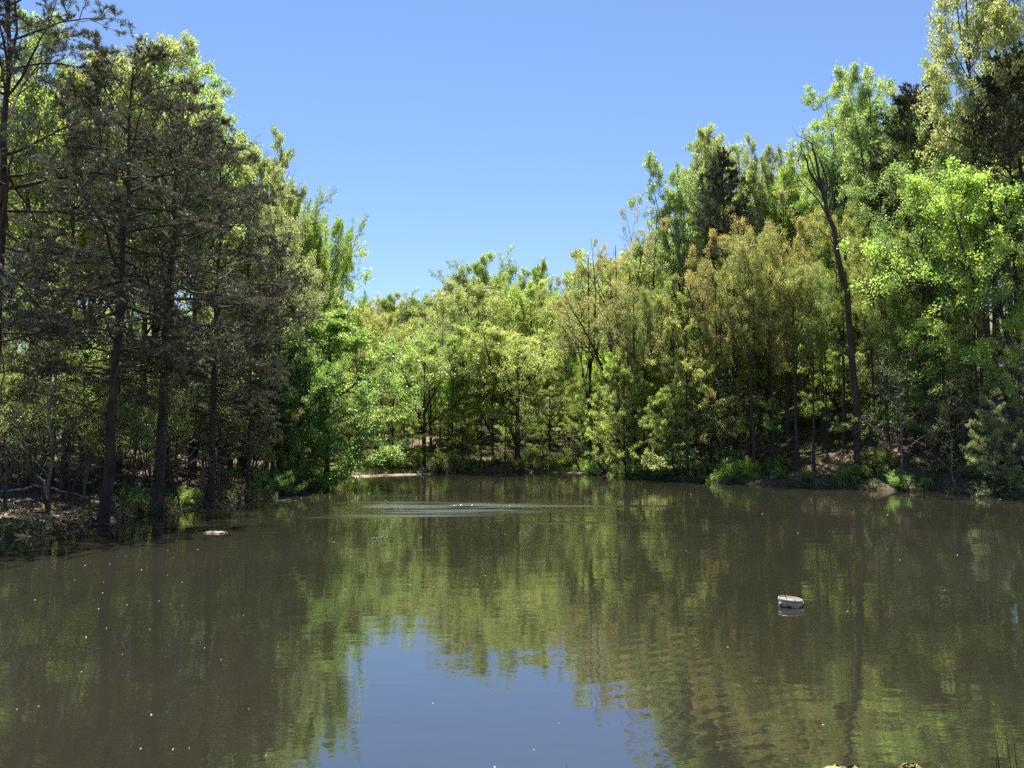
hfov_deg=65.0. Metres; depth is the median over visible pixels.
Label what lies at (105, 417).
bare sapling
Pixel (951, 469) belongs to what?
bare sapling
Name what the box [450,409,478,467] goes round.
sapling
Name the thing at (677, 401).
beech tree
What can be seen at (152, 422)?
sapling
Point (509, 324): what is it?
tulip tree
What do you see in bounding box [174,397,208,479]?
sapling
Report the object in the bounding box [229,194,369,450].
oak tree
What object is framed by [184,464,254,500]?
shrub
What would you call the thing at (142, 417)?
sapling
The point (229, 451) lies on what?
bare sapling
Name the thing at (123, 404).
sapling
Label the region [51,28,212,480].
tulip tree
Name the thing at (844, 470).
shrub
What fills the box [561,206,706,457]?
oak tree
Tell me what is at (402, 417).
beech tree
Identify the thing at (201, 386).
sapling
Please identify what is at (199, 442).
sapling
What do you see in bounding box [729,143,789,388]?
tulip tree
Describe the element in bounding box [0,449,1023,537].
ground cover
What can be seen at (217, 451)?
bare sapling
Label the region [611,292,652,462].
tulip tree
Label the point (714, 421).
beech tree
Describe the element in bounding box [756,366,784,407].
sapling
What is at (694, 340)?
oak tree
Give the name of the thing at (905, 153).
tulip tree
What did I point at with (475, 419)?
beech tree
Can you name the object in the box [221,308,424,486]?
maple tree
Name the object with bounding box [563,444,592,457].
shrub
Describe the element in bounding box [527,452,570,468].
shrub
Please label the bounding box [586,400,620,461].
sapling
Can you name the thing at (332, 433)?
bare sapling
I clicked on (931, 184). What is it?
tulip tree
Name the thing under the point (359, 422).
sapling
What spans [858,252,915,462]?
tulip tree
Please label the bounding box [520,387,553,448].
bare sapling
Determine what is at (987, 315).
tulip tree
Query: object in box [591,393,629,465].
sapling
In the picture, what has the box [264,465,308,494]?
shrub
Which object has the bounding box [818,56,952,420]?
tulip tree
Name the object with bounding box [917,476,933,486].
shrub
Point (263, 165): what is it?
tulip tree
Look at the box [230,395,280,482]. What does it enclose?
bare sapling
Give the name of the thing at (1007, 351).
sapling
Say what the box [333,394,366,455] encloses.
maple tree
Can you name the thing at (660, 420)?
bare sapling
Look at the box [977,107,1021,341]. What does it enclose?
tulip tree
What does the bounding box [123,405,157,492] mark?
sapling
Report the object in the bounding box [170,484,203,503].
shrub
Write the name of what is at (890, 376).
sapling
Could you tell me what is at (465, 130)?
sky
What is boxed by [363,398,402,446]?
sapling
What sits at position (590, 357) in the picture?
oak tree
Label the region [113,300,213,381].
maple tree
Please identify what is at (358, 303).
maple tree
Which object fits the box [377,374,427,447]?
beech tree
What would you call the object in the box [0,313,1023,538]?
ground
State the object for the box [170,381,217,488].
sapling
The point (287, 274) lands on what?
pine tree
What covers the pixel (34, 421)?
sapling
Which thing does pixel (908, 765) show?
algae clump
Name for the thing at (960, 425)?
tulip tree
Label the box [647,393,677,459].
sapling
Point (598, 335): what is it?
tulip tree
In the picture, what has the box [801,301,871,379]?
maple tree
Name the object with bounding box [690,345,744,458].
sapling
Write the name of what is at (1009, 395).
bare sapling
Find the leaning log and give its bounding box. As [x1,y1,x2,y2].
[597,461,607,473]
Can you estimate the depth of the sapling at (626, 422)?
76.64 m
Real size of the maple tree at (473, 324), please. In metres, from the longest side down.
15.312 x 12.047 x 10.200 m
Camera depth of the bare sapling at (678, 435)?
61.79 m
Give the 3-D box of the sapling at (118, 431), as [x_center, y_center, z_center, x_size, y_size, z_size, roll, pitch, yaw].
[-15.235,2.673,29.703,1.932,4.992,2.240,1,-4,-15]
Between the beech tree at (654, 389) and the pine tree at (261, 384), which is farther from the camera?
the beech tree at (654, 389)
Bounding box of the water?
[0,472,1023,767]
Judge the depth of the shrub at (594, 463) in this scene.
70.25 m
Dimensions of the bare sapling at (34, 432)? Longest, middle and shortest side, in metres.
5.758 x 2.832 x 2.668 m
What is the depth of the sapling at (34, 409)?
35.46 m
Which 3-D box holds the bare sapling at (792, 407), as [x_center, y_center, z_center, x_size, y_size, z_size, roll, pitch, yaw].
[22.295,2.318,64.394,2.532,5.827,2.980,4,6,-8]
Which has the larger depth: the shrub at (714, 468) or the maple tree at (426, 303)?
the maple tree at (426, 303)
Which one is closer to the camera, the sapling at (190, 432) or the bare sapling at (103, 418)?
the sapling at (190, 432)
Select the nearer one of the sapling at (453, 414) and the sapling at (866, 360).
the sapling at (866, 360)
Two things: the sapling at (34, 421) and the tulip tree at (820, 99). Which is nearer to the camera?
the sapling at (34, 421)
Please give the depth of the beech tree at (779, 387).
66.55 m
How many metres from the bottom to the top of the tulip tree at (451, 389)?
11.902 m
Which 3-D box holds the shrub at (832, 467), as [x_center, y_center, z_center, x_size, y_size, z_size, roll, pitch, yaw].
[21.463,5.361,52.709,3.913,1.750,2.176,-1,-4,8]
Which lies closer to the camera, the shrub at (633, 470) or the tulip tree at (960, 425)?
the tulip tree at (960, 425)
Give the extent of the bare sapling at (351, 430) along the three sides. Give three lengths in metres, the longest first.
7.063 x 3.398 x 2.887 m
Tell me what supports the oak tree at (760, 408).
on the ground at (84, 521)
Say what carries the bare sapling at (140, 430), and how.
on the ground at (84, 521)
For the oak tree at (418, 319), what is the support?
on the ground at (84, 521)
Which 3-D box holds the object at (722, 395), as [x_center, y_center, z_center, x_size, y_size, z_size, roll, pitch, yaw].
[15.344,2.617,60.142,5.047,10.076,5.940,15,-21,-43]
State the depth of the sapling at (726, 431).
62.02 m
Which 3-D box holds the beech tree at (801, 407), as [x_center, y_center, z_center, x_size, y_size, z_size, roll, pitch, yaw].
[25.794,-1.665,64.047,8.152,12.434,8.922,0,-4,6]
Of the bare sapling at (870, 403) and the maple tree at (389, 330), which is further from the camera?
the maple tree at (389, 330)
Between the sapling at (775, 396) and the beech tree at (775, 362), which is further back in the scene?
the beech tree at (775, 362)
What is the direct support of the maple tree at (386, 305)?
on the ground at (84, 521)
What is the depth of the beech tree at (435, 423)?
87.59 m
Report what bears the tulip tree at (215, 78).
on the ground at (84, 521)
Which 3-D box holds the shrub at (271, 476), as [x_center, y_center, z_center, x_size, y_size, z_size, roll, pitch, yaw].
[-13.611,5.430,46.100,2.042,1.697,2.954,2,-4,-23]
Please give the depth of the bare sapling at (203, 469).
40.73 m
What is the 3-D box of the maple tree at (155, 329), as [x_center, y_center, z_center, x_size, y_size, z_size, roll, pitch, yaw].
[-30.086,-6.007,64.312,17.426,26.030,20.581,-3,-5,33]
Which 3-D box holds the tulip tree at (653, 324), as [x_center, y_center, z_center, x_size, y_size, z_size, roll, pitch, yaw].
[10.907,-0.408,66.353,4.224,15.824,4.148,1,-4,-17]
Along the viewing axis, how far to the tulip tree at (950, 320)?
51.05 m
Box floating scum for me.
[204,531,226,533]
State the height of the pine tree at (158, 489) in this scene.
18.582 m
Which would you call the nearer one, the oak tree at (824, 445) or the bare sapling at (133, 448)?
the bare sapling at (133, 448)
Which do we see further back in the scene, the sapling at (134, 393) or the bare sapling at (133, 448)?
the sapling at (134, 393)
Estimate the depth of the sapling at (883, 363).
60.39 m
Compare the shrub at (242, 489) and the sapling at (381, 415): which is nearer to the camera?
the shrub at (242, 489)
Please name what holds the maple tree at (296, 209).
on the ground at (84, 521)
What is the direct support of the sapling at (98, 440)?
on the ground at (84, 521)
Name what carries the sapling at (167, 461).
on the ground at (84, 521)
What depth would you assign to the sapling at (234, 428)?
49.85 m
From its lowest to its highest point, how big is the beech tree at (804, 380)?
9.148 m
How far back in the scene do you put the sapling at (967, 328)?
47.77 m
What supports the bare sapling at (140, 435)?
on the ground at (84, 521)
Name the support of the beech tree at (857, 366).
on the ground at (84, 521)
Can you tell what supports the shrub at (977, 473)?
on the ground at (84, 521)
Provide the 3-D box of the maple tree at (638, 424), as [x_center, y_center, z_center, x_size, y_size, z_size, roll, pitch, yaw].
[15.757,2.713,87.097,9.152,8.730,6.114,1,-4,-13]
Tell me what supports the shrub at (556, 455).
on the ground at (84, 521)
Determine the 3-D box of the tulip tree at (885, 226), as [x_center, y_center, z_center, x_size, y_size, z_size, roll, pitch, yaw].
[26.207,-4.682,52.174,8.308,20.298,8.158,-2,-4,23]
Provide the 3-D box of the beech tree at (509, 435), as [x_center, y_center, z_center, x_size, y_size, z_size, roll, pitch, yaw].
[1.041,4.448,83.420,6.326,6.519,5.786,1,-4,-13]
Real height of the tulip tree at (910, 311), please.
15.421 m
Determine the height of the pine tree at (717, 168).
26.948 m
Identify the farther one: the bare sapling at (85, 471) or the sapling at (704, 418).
the sapling at (704, 418)
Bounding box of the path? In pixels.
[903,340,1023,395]
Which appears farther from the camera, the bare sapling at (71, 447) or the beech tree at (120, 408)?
the bare sapling at (71, 447)
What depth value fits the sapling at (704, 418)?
68.69 m
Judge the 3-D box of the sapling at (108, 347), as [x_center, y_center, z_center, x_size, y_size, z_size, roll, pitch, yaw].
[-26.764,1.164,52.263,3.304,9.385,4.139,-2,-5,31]
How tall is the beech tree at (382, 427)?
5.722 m
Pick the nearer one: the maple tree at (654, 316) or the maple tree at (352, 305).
the maple tree at (352, 305)
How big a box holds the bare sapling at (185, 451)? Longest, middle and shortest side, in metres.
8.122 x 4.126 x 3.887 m
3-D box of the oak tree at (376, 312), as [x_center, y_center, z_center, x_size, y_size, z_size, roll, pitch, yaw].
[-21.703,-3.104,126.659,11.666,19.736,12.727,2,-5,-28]
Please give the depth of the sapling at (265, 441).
48.70 m
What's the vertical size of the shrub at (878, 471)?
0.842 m
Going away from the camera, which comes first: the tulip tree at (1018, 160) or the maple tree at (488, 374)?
the tulip tree at (1018, 160)
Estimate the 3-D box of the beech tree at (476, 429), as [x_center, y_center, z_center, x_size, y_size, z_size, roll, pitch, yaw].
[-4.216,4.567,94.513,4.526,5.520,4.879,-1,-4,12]
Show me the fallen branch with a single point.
(34, 485)
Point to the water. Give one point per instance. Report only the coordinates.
(570, 620)
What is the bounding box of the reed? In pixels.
[992,720,999,767]
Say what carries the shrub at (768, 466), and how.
on the ground at (84, 521)
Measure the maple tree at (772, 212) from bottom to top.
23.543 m
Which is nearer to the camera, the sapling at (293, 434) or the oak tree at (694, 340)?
the sapling at (293, 434)
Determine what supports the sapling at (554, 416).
on the ground at (84, 521)
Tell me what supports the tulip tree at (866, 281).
on the ground at (84, 521)
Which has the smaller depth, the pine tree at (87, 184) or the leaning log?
the pine tree at (87, 184)
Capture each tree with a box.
[0,0,181,521]
[0,7,113,477]
[0,37,105,462]
[0,344,45,456]
[0,345,132,484]
[0,379,82,484]
[2,28,268,525]
[2,113,158,457]
[2,143,182,446]
[4,69,152,489]
[4,302,32,378]
[19,307,104,379]
[24,41,165,476]
[26,176,227,463]
[36,382,77,454]
[40,78,295,512]
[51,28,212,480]
[69,394,129,468]
[71,382,173,462]
[98,382,139,465]
[101,34,245,483]
[103,32,239,468]
[105,125,324,501]
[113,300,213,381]
[134,72,263,477]
[138,388,207,472]
[156,314,256,482]
[159,224,373,466]
[171,404,189,467]
[179,380,247,476]
[182,122,296,467]
[196,273,292,497]
[199,168,337,466]
[208,147,319,479]
[210,134,297,469]
[210,137,294,466]
[215,386,279,480]
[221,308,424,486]
[224,162,341,473]
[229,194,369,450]
[230,148,327,472]
[233,232,327,483]
[246,340,365,490]
[256,346,325,468]
[267,204,349,445]
[273,204,368,460]
[295,231,367,412]
[306,401,353,461]
[330,402,370,459]
[333,298,415,455]
[333,320,404,450]
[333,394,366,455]
[344,343,416,443]
[349,408,391,455]
[351,292,430,345]
[352,287,430,346]
[354,307,371,320]
[359,377,402,443]
[363,309,435,433]
[366,328,486,464]
[368,372,439,444]
[370,305,399,320]
[371,402,432,461]
[376,298,428,343]
[377,313,413,434]
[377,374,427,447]
[383,293,452,341]
[387,343,461,453]
[395,318,440,383]
[398,379,442,440]
[401,298,440,349]
[403,320,568,461]
[407,276,540,438]
[412,311,498,452]
[414,313,483,443]
[426,382,482,446]
[427,265,518,334]
[427,390,464,448]
[431,293,539,431]
[431,380,496,460]
[434,388,477,441]
[436,313,515,434]
[436,328,503,460]
[440,346,463,460]
[445,245,569,425]
[453,341,515,456]
[456,411,496,441]
[469,341,493,461]
[485,360,552,422]
[488,276,598,442]
[488,356,554,443]
[488,403,555,450]
[494,348,516,461]
[498,278,561,423]
[498,287,525,424]
[513,385,556,439]
[514,274,601,437]
[520,358,594,458]
[521,226,677,455]
[531,344,607,435]
[533,236,634,461]
[539,229,685,460]
[540,319,588,446]
[544,353,597,440]
[547,374,622,457]
[554,268,581,352]
[556,377,622,473]
[557,402,598,441]
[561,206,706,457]
[570,380,625,448]
[571,360,621,442]
[575,306,612,369]
[583,362,685,464]
[584,279,689,472]
[584,347,668,474]
[587,251,740,423]
[588,417,632,459]
[592,381,640,442]
[596,267,643,446]
[596,270,705,458]
[604,203,700,454]
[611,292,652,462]
[620,287,672,465]
[620,376,671,443]
[627,149,709,457]
[629,313,764,474]
[631,374,705,479]
[637,226,677,364]
[637,273,730,463]
[654,335,687,439]
[658,363,762,466]
[659,213,801,459]
[662,371,710,437]
[663,301,735,380]
[668,157,735,445]
[672,145,765,452]
[675,122,782,424]
[683,121,771,446]
[686,183,820,410]
[690,256,744,464]
[696,231,821,430]
[710,254,767,459]
[715,229,787,474]
[721,244,814,441]
[728,188,838,459]
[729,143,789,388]
[738,247,799,471]
[741,137,838,394]
[749,329,798,399]
[750,262,832,470]
[755,323,802,399]
[756,336,848,431]
[759,143,819,406]
[772,293,853,401]
[783,261,839,470]
[783,290,883,434]
[786,129,861,464]
[788,159,880,390]
[788,254,858,449]
[790,320,867,400]
[794,75,898,398]
[798,112,868,418]
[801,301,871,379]
[804,345,890,440]
[805,197,868,449]
[806,275,848,457]
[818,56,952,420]
[826,281,954,427]
[829,274,923,452]
[832,236,904,449]
[834,317,997,438]
[836,154,1023,469]
[837,67,954,391]
[841,210,913,400]
[843,146,981,462]
[847,114,918,351]
[853,298,890,367]
[857,81,968,409]
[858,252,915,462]
[865,298,1001,437]
[881,225,938,453]
[881,283,1002,366]
[892,108,994,416]
[897,306,999,394]
[905,99,1002,388]
[908,228,1004,457]
[910,0,1023,457]
[915,247,972,458]
[931,230,975,447]
[942,40,1023,449]
[958,0,1023,268]
[959,393,1023,496]
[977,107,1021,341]
[981,259,1023,334]
[984,256,990,335]
[993,166,1023,335]
[998,265,1006,323]
[999,142,1023,234]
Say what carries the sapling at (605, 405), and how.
on the ground at (84, 521)
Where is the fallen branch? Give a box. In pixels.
[0,484,98,499]
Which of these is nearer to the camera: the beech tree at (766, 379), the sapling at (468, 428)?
the sapling at (468, 428)
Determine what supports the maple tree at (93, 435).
on the ground at (84, 521)
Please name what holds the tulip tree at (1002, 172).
on the ground at (84, 521)
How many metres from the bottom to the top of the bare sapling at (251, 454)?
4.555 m
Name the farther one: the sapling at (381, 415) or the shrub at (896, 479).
the sapling at (381, 415)
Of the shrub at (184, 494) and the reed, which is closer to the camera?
the reed
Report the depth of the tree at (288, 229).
59.27 m
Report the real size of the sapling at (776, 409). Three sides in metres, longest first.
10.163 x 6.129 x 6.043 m
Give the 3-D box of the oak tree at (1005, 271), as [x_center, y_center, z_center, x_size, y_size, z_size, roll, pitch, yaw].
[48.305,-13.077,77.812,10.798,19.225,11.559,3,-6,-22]
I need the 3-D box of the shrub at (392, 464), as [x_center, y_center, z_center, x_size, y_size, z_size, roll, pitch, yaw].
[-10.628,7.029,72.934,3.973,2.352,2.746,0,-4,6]
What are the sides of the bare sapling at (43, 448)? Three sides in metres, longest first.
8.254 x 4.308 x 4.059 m
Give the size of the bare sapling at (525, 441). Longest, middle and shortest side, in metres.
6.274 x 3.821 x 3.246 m
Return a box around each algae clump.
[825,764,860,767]
[898,762,920,767]
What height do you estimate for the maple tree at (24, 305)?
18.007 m
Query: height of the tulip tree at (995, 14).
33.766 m
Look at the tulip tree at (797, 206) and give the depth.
70.77 m
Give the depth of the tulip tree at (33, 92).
41.65 m
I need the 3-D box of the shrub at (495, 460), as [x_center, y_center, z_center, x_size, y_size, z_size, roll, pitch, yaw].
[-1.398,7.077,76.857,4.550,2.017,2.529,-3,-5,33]
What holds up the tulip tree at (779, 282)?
on the ground at (84, 521)
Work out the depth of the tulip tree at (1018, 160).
52.40 m
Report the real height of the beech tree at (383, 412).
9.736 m
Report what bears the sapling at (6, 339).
on the ground at (84, 521)
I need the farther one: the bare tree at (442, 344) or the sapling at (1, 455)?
the bare tree at (442, 344)
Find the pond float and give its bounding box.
[778,587,803,607]
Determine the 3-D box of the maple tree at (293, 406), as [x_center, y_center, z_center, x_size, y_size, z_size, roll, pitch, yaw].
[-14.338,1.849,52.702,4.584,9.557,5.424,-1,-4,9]
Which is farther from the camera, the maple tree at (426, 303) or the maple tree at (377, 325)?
the maple tree at (426, 303)
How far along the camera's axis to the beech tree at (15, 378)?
42.83 m
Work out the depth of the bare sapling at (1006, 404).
46.76 m
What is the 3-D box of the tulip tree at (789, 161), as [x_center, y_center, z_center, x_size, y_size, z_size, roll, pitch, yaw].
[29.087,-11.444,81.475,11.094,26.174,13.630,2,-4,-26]
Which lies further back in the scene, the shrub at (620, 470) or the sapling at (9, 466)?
the shrub at (620, 470)
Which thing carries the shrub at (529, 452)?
on the ground at (84, 521)
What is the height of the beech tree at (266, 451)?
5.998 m
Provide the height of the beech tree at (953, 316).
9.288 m
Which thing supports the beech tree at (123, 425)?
on the ground at (84, 521)
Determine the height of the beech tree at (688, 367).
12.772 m
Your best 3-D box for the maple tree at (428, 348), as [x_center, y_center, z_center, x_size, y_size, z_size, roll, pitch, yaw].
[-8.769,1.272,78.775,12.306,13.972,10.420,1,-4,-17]
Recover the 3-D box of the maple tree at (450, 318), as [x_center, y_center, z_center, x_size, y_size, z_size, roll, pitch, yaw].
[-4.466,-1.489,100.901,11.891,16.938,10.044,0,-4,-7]
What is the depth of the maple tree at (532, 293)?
94.95 m
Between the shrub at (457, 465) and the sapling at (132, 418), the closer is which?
the sapling at (132, 418)
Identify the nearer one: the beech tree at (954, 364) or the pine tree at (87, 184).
the pine tree at (87, 184)
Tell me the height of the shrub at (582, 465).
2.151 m
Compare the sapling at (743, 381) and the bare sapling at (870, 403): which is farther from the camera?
the sapling at (743, 381)
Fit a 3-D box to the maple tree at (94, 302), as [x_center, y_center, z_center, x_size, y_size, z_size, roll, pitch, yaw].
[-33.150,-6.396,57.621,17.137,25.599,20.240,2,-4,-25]
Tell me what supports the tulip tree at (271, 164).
on the ground at (84, 521)
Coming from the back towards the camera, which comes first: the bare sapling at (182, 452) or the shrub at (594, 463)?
the shrub at (594, 463)
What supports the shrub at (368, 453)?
on the ground at (84, 521)
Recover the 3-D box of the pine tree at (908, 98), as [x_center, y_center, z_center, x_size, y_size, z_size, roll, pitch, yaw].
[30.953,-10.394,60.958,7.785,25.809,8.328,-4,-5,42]
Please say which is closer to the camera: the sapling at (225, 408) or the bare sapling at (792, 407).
the sapling at (225, 408)
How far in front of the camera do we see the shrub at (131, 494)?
34.67 m
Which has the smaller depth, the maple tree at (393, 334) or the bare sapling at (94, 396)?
the bare sapling at (94, 396)
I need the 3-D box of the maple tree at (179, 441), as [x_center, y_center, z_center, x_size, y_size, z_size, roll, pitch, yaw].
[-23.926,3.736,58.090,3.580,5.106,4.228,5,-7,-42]
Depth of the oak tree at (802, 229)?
59.97 m
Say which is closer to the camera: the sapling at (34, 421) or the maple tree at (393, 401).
the sapling at (34, 421)
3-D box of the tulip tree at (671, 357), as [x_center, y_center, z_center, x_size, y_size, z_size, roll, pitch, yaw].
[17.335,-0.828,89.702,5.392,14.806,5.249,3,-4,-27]
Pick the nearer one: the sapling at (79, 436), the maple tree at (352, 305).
the sapling at (79, 436)
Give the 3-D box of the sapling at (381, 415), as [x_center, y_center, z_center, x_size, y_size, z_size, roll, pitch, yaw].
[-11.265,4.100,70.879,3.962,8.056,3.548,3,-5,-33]
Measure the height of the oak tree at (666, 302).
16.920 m
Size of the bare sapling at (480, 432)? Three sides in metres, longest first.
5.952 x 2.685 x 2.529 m
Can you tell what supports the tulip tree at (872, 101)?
on the ground at (84, 521)
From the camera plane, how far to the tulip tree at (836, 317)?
56.96 m
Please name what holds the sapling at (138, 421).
on the ground at (84, 521)
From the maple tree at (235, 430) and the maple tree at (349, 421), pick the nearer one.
the maple tree at (235, 430)
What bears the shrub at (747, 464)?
on the ground at (84, 521)
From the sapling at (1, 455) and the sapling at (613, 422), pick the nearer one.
the sapling at (1, 455)
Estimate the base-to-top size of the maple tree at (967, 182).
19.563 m
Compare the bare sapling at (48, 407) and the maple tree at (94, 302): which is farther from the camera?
the maple tree at (94, 302)
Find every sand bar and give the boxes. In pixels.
[352,473,434,477]
[557,471,588,472]
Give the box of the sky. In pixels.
[0,0,1023,365]
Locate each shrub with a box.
[84,479,155,511]
[112,479,147,501]
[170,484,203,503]
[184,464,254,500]
[230,471,263,495]
[251,460,294,479]
[251,480,269,491]
[259,466,295,485]
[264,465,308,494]
[282,465,316,488]
[336,448,367,459]
[358,446,379,460]
[380,453,416,469]
[394,440,414,464]
[410,448,426,465]
[412,443,428,453]
[426,446,457,461]
[429,451,445,458]
[429,452,448,472]
[447,462,465,469]
[484,451,510,466]
[511,456,526,469]
[514,444,541,456]
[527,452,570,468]
[532,449,548,458]
[554,448,572,462]
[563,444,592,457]
[568,457,584,464]
[572,454,600,472]
[581,458,601,473]
[590,452,621,475]
[608,460,634,476]
[623,459,652,472]
[629,463,647,477]
[633,459,669,472]
[647,458,695,478]
[691,458,712,472]
[706,457,743,480]
[708,461,721,473]
[728,461,747,479]
[730,455,761,478]
[764,457,786,471]
[767,451,792,469]
[769,464,786,479]
[798,469,812,479]
[809,454,859,475]
[825,459,862,484]
[850,464,872,478]
[856,442,900,476]
[871,465,888,474]
[883,469,913,489]
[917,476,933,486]
[933,461,947,471]
[956,464,986,481]
[981,444,1023,465]
[1001,468,1023,487]
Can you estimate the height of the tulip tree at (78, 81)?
25.272 m
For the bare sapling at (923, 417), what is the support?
on the ground at (84, 521)
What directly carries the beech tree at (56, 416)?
on the ground at (84, 521)
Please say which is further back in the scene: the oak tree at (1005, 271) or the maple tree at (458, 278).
the maple tree at (458, 278)
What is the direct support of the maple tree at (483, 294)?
on the ground at (84, 521)
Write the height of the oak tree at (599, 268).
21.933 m
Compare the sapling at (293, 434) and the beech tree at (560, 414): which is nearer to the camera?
the sapling at (293, 434)
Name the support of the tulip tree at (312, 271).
on the ground at (84, 521)
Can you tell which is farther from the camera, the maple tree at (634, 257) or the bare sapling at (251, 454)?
the maple tree at (634, 257)
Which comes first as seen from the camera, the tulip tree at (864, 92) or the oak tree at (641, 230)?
the tulip tree at (864, 92)
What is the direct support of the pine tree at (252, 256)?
on the ground at (84, 521)
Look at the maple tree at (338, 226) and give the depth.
62.94 m
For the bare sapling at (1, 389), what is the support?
on the ground at (84, 521)
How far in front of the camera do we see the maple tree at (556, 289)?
103.09 m
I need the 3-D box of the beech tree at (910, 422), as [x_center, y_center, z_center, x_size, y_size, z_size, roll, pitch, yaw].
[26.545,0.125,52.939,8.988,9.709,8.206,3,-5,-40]
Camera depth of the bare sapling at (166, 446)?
35.22 m
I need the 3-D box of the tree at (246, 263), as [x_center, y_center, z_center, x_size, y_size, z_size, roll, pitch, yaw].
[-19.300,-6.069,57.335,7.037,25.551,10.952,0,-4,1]
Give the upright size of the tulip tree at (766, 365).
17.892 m
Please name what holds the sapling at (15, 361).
on the ground at (84, 521)
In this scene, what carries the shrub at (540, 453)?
on the ground at (84, 521)
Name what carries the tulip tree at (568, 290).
on the ground at (84, 521)
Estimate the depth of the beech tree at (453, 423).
92.79 m
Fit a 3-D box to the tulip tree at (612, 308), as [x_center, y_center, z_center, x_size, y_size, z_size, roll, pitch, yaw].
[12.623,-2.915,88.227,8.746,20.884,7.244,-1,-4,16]
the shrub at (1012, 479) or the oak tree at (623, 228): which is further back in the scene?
the oak tree at (623, 228)
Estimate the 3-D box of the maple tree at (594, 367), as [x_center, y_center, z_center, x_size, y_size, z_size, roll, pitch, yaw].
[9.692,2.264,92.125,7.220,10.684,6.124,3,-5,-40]
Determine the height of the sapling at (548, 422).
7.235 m
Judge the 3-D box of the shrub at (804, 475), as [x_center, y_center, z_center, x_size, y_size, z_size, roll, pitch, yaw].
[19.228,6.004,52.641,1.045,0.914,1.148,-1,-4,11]
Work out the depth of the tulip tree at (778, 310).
57.09 m
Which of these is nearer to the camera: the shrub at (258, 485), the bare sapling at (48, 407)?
the bare sapling at (48, 407)
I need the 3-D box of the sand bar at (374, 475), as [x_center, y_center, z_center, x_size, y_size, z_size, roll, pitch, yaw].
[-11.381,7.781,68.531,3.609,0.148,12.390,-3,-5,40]
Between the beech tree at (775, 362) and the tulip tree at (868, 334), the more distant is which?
the beech tree at (775, 362)
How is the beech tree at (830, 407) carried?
on the ground at (84, 521)
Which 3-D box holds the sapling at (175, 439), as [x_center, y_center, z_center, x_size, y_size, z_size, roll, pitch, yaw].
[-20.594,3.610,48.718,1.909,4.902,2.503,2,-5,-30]
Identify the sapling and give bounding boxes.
[0,305,58,408]
[0,311,43,380]
[0,311,63,486]
[0,326,53,472]
[0,334,43,478]
[0,336,89,483]
[0,345,16,445]
[0,371,49,512]
[0,372,56,506]
[0,390,36,500]
[1,291,138,508]
[1,370,46,479]
[9,380,57,466]
[9,401,49,496]
[12,335,75,477]
[13,404,50,511]
[15,379,64,490]
[23,337,96,499]
[35,345,127,505]
[37,333,124,448]
[40,337,136,500]
[41,353,109,498]
[42,337,85,478]
[42,341,126,472]
[43,384,77,466]
[62,367,130,491]
[74,390,130,493]
[75,394,128,473]
[79,361,136,450]
[81,351,125,453]
[91,335,134,463]
[96,344,158,480]
[99,381,134,449]
[103,402,131,480]
[115,339,209,498]
[115,392,171,486]
[117,359,216,489]
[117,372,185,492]
[118,367,170,484]
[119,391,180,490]
[121,345,157,456]
[121,362,170,475]
[121,382,150,474]
[121,406,148,480]
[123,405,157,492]
[124,331,192,480]
[124,384,156,473]
[127,388,166,444]
[134,376,197,508]
[165,334,232,488]
[165,409,204,487]
[169,354,247,491]
[169,405,188,470]
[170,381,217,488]
[171,375,189,473]
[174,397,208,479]
[176,330,256,488]
[179,340,247,491]
[193,413,235,488]
[198,376,243,477]
[201,376,258,478]
[219,353,285,465]
[226,353,249,481]
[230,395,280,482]
[230,421,275,478]
[253,412,285,483]
[265,408,310,485]
[305,390,347,477]
[342,397,373,455]
[348,396,370,457]
[360,389,397,468]
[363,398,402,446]
[400,373,421,446]
[411,385,440,447]
[442,405,482,459]
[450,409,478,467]
[472,413,484,448]
[493,388,536,447]
[499,382,535,449]
[504,408,542,468]
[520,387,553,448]
[537,395,561,457]
[540,382,574,445]
[560,393,598,458]
[561,416,582,464]
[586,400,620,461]
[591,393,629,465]
[594,382,613,455]
[599,367,654,461]
[613,398,642,460]
[641,379,684,455]
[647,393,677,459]
[664,393,692,473]
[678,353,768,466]
[688,399,709,450]
[688,408,715,459]
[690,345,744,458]
[696,369,716,441]
[709,336,779,424]
[714,397,737,460]
[723,359,777,455]
[726,366,760,446]
[740,359,776,438]
[755,395,789,469]
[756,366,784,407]
[762,361,793,421]
[777,379,800,435]
[778,379,807,436]
[799,371,819,423]
[833,318,862,409]
[847,337,873,408]
[849,361,892,441]
[856,314,884,378]
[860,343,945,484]
[868,363,908,460]
[870,311,923,417]
[907,377,940,459]
[920,319,1022,479]
[926,378,981,493]
[975,318,1023,456]
[975,341,1023,447]
[975,344,1023,456]
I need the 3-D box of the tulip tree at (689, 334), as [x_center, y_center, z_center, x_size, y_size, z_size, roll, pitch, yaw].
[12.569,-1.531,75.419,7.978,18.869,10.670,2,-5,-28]
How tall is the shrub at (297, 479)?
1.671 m
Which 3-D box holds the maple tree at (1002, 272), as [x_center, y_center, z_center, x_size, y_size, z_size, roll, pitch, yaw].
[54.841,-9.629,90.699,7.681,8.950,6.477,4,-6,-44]
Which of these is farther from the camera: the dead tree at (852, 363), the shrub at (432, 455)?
the shrub at (432, 455)
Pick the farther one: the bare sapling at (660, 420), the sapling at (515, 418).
the sapling at (515, 418)
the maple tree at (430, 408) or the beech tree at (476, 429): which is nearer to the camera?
the maple tree at (430, 408)
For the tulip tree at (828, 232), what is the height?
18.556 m
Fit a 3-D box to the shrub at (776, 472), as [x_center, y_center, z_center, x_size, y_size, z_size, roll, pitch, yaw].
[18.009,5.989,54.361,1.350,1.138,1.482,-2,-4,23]

